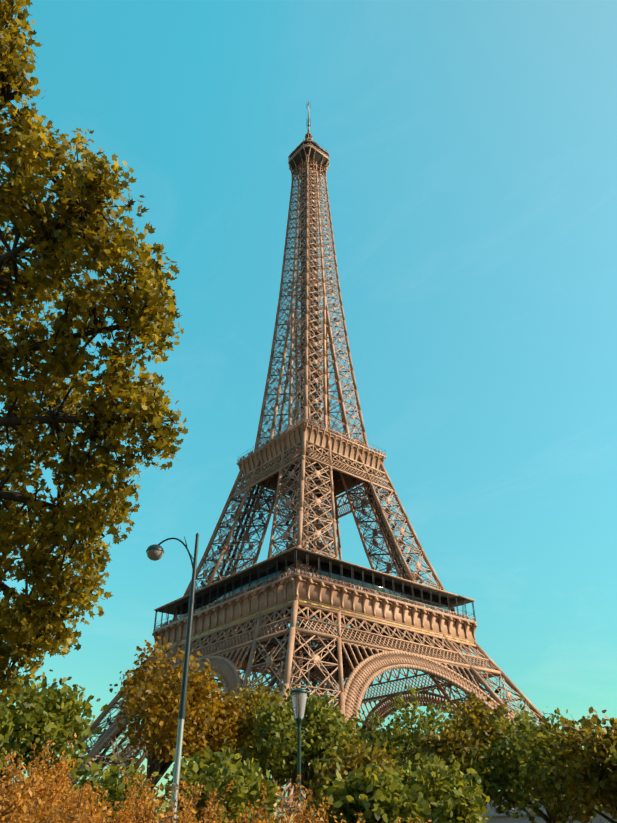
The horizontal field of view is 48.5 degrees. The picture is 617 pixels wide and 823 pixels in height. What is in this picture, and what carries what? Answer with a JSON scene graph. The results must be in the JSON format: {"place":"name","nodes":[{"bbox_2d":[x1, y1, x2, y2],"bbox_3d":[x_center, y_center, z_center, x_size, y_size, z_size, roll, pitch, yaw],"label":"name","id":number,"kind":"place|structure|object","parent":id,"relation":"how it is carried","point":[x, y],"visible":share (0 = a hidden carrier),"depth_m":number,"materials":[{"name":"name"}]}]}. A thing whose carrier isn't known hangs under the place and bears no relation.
{"place":"outdoors","nodes":[
{"label":"outdoors","id":0,"kind":"place"},
{"bbox_2d":[0,0,616,821],"label":"sky","id":1,"kind":"structure","parent":0,"point":[471,145],"materials":[{"name":"blue"}]},
{"bbox_2d":[469,785,616,822],"bbox_3d":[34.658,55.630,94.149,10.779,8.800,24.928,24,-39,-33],"label":"ground","id":2,"kind":"structure","parent":0,"point":[499,818],"depth_m":93.51,"materials":[{"name":"grey stone"}]},
{"label":"ground","id":3,"kind":"structure","parent":0,"visible":0},
{"bbox_2d":[0,793,47,822],"bbox_3d":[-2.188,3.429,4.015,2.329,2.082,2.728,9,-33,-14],"label":"tamarisk shrub","id":4,"kind":"object","parent":3,"relation":"on","point":[20,800],"visible":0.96,"depth_m":4.13,"materials":[{"name":"orange plant"}]},
{"bbox_2d":[0,774,54,822],"bbox_3d":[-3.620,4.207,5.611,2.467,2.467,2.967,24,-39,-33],"label":"tamarisk shrub","id":5,"kind":"object","parent":3,"relation":"on","point":[25,802],"visible":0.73,"depth_m":6.11,"materials":[{"name":"orange plant"}]},
{"bbox_2d":[0,796,62,820],"bbox_3d":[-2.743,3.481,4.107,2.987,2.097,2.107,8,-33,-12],"label":"tamarisk shrub","id":6,"kind":"object","parent":3,"relation":"on","point":[53,813],"visible":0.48,"depth_m":4.95,"materials":[{"name":"orange plant"}]},
{"bbox_2d":[21,801,62,822],"bbox_3d":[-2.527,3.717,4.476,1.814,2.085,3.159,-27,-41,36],"label":"tamarisk shrub","id":7,"kind":"object","parent":3,"relation":"on","point":[28,821],"visible":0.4,"depth_m":5.38,"materials":[{"name":"orange plant"}]},
{"bbox_2d":[0,806,90,822],"bbox_3d":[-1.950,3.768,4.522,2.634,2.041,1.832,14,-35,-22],"label":"tamarisk shrub","id":8,"kind":"object","parent":3,"relation":"on","point":[13,818],"visible":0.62,"depth_m":5.13,"materials":[{"name":"orange plant"}]},
{"bbox_2d":[0,663,108,794],"bbox_3d":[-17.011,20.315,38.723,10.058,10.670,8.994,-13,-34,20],"label":"park tree","id":9,"kind":"object","parent":3,"relation":"on","point":[36,716],"visible":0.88,"depth_m":38.20,"materials":[{"name":"green plant"}]},
{"bbox_2d":[0,733,137,822],"bbox_3d":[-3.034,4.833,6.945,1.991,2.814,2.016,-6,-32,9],"label":"tamarisk shrub","id":10,"kind":"object","parent":3,"relation":"on","point":[39,782],"visible":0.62,"depth_m":7.17,"materials":[{"name":"orange plant"}]},
{"bbox_2d":[4,765,154,822],"bbox_3d":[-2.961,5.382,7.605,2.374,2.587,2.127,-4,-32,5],"label":"tamarisk shrub","id":11,"kind":"object","parent":3,"relation":"on","point":[125,803],"visible":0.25,"depth_m":8.11,"materials":[{"name":"orange plant"}]},
{"bbox_2d":[36,786,122,822],"bbox_3d":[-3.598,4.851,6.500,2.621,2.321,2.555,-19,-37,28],"label":"tamarisk shrub","id":12,"kind":"object","parent":3,"relation":"on","point":[86,790],"visible":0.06,"depth_m":7.34,"materials":[{"name":"orange plant"}]},
{"bbox_2d":[0,0,187,710],"bbox_3d":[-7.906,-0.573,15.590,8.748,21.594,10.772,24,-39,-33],"label":"plane tree","id":13,"kind":"object","parent":3,"relation":"on","point":[29,621],"visible":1,"depth_m":14.96,"materials":[{"name":"green plant"}]},
{"bbox_2d":[38,755,167,822],"bbox_3d":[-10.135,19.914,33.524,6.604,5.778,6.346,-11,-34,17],"label":"bush","id":14,"kind":"object","parent":3,"relation":"on","point":[113,785],"visible":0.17,"depth_m":33.07,"materials":[{"name":"green plant"}]},
{"bbox_2d":[46,785,174,822],"bbox_3d":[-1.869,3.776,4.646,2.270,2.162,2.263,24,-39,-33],"label":"tamarisk shrub","id":15,"kind":"object","parent":3,"relation":"on","point":[55,819],"visible":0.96,"depth_m":4.88,"materials":[{"name":"orange plant"}]},
{"bbox_2d":[28,788,197,822],"bbox_3d":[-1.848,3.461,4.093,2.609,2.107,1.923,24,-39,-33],"label":"tamarisk shrub","id":16,"kind":"object","parent":3,"relation":"on","point":[108,812],"visible":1,"depth_m":4.43,"materials":[{"name":"orange plant"}]},
{"bbox_2d":[0,771,233,822],"bbox_3d":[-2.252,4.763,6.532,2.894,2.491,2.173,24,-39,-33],"label":"tamarisk shrub","id":17,"kind":"object","parent":3,"relation":"on","point":[208,803],"visible":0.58,"depth_m":6.93,"materials":[{"name":"orange plant"}]},
{"bbox_2d":[72,785,263,822],"bbox_3d":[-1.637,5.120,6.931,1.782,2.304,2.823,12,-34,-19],"label":"tamarisk shrub","id":18,"kind":"object","parent":3,"relation":"on","point":[92,814],"visible":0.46,"depth_m":7.15,"materials":[{"name":"orange plant"}]},
{"bbox_2d":[146,533,198,822],"bbox_3d":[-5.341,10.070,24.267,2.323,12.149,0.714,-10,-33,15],"label":"tall street lamp","id":19,"kind":"object","parent":3,"relation":"on","point":[154,552],"visible":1,"depth_m":24.66,"materials":[{"name":"metal"}]},
{"bbox_2d":[109,636,252,801],"bbox_3d":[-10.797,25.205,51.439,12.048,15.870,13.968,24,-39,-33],"label":"park tree","id":20,"kind":"object","parent":3,"relation":"on","point":[157,699],"visible":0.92,"depth_m":50.40,"materials":[{"name":"yellow plant"}]},
{"bbox_2d":[206,805,226,822],"bbox_3d":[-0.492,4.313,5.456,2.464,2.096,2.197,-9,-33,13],"label":"tamarisk shrub","id":21,"kind":"object","parent":3,"relation":"on","point":[220,812],"visible":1,"depth_m":6.29,"materials":[{"name":"orange plant"}]},
{"bbox_2d":[160,736,284,822],"bbox_3d":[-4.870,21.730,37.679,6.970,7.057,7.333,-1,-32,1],"label":"bush","id":22,"kind":"object","parent":3,"relation":"on","point":[214,772],"visible":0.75,"depth_m":36.91,"materials":[{"name":"green plant"}]},
{"bbox_2d":[121,770,337,822],"bbox_3d":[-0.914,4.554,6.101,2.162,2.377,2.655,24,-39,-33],"label":"tamarisk shrub","id":23,"kind":"object","parent":3,"relation":"on","point":[308,816],"visible":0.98,"depth_m":6.24,"materials":[{"name":"orange plant"}]},
{"bbox_2d":[149,797,328,822],"bbox_3d":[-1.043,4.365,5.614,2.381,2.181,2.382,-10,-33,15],"label":"tamarisk shrub","id":24,"kind":"object","parent":3,"relation":"on","point":[253,820],"visible":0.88,"depth_m":6.06,"materials":[{"name":"orange plant"}]},
{"bbox_2d":[195,677,305,769],"bbox_3d":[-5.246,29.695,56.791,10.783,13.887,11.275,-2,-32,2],"label":"park tree","id":25,"kind":"object","parent":3,"relation":"on","point":[254,699],"visible":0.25,"depth_m":56.07,"materials":[{"name":"green plant"}]},
{"bbox_2d":[290,688,307,822],"bbox_3d":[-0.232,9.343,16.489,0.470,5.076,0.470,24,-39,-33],"label":"lantern lamp","id":26,"kind":"object","parent":3,"relation":"on","point":[299,697],"visible":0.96,"depth_m":17.40,"materials":[{"name":"grey metal"}]},
{"bbox_2d":[39,101,568,822],"bbox_3d":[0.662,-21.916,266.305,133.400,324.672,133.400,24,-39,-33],"label":"tower","id":27,"kind":"structure","parent":3,"relation":"on","point":[303,467],"depth_m":207.75,"materials":[{"name":"brown metal"}]},
{"bbox_2d":[232,682,376,822],"bbox_3d":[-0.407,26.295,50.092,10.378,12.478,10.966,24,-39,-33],"label":"park tree","id":28,"kind":"object","parent":3,"relation":"on","point":[277,752],"visible":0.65,"depth_m":49.80,"materials":[{"name":"green plant"}]},
{"bbox_2d":[296,734,409,815],"bbox_3d":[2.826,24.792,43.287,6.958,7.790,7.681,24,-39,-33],"label":"bush","id":29,"kind":"object","parent":3,"relation":"on","point":[358,758],"visible":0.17,"depth_m":43.08,"materials":[{"name":"green plant"}]},
{"bbox_2d":[306,757,438,822],"bbox_3d":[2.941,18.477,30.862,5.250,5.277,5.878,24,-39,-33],"label":"bush","id":30,"kind":"object","parent":3,"relation":"on","point":[371,796],"visible":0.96,"depth_m":30.43,"materials":[{"name":"green plant"}]},
{"bbox_2d":[333,805,431,822],"bbox_3d":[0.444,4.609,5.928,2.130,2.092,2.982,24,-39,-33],"label":"tamarisk shrub","id":31,"kind":"object","parent":3,"relation":"on","point":[358,821],"visible":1,"depth_m":6.25,"materials":[{"name":"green plant"}]},
{"bbox_2d":[350,685,462,788],"bbox_3d":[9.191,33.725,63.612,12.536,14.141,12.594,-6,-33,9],"label":"park tree","id":32,"kind":"object","parent":3,"relation":"on","point":[396,735],"visible":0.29,"depth_m":63.25,"materials":[{"name":"green plant"}]},
{"bbox_2d":[384,745,491,822],"bbox_3d":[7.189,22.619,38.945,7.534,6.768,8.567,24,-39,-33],"label":"bush","id":33,"kind":"object","parent":3,"relation":"on","point":[462,802],"visible":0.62,"depth_m":37.83,"materials":[{"name":"green plant"}]},
{"bbox_2d":[399,691,534,815],"bbox_3d":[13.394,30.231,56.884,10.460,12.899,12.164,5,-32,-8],"label":"park tree","id":34,"kind":"object","parent":3,"relation":"on","point":[460,738],"visible":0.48,"depth_m":56.07,"materials":[{"name":"green plant"}]},
{"bbox_2d":[463,697,606,822],"bbox_3d":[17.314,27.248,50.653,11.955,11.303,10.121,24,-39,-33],"label":"park tree","id":35,"kind":"object","parent":3,"relation":"on","point":[523,757],"visible":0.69,"depth_m":49.67,"materials":[{"name":"green plant"}]},
{"bbox_2d":[524,706,616,822],"bbox_3d":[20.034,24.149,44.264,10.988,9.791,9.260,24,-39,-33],"label":"park tree","id":36,"kind":"object","parent":3,"relation":"on","point":[594,772],"visible":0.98,"depth_m":43.50,"materials":[{"name":"green plant"}]},
{"bbox_2d":[607,740,616,785],"bbox_3d":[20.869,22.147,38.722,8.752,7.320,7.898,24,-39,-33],"label":"park tree","id":37,"kind":"object","parent":3,"relation":"on","point":[612,759],"visible":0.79,"depth_m":40.81,"materials":[{"name":"green plant"}]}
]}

